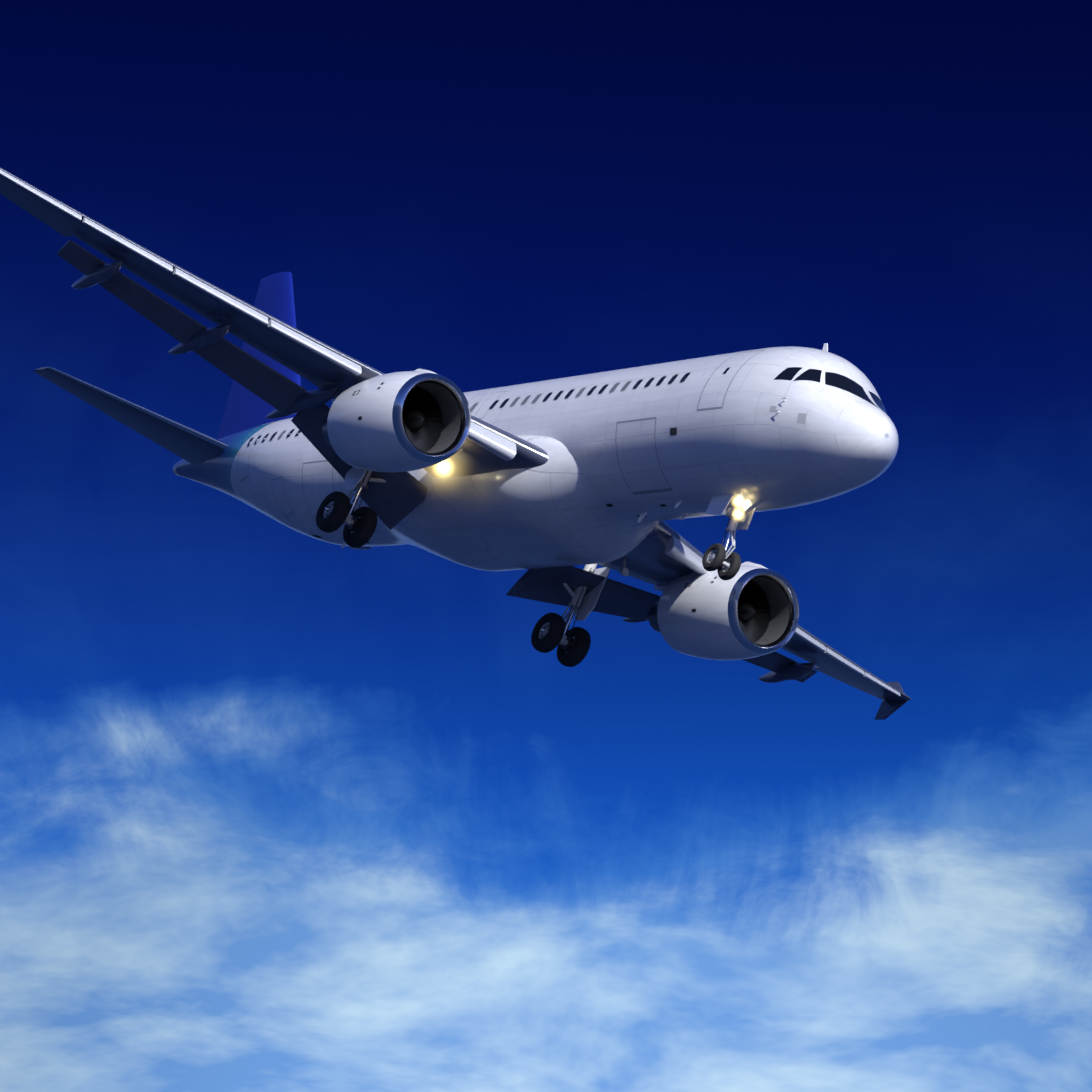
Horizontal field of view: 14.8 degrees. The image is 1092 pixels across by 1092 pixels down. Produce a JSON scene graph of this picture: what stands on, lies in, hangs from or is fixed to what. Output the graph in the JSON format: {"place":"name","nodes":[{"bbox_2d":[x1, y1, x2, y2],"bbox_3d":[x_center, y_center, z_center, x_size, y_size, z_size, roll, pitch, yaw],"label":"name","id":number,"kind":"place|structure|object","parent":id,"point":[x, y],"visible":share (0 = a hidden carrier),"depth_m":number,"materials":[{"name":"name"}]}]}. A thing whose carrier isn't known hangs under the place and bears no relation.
{"place":"outdoors","nodes":[
{"label":"outdoors","id":0,"kind":"place"},
{"bbox_2d":[0,168,910,719],"bbox_3d":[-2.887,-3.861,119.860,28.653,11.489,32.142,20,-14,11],"label":"aircraft","id":1,"kind":"object","parent":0,"point":[548,484],"visible":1,"depth_m":111.78,"materials":[{"name":"paint"}]},
{"bbox_2d":[0,0,1091,1091],"label":"sky","id":2,"kind":"structure","parent":0,"point":[282,808],"materials":[{"name":"blue"}]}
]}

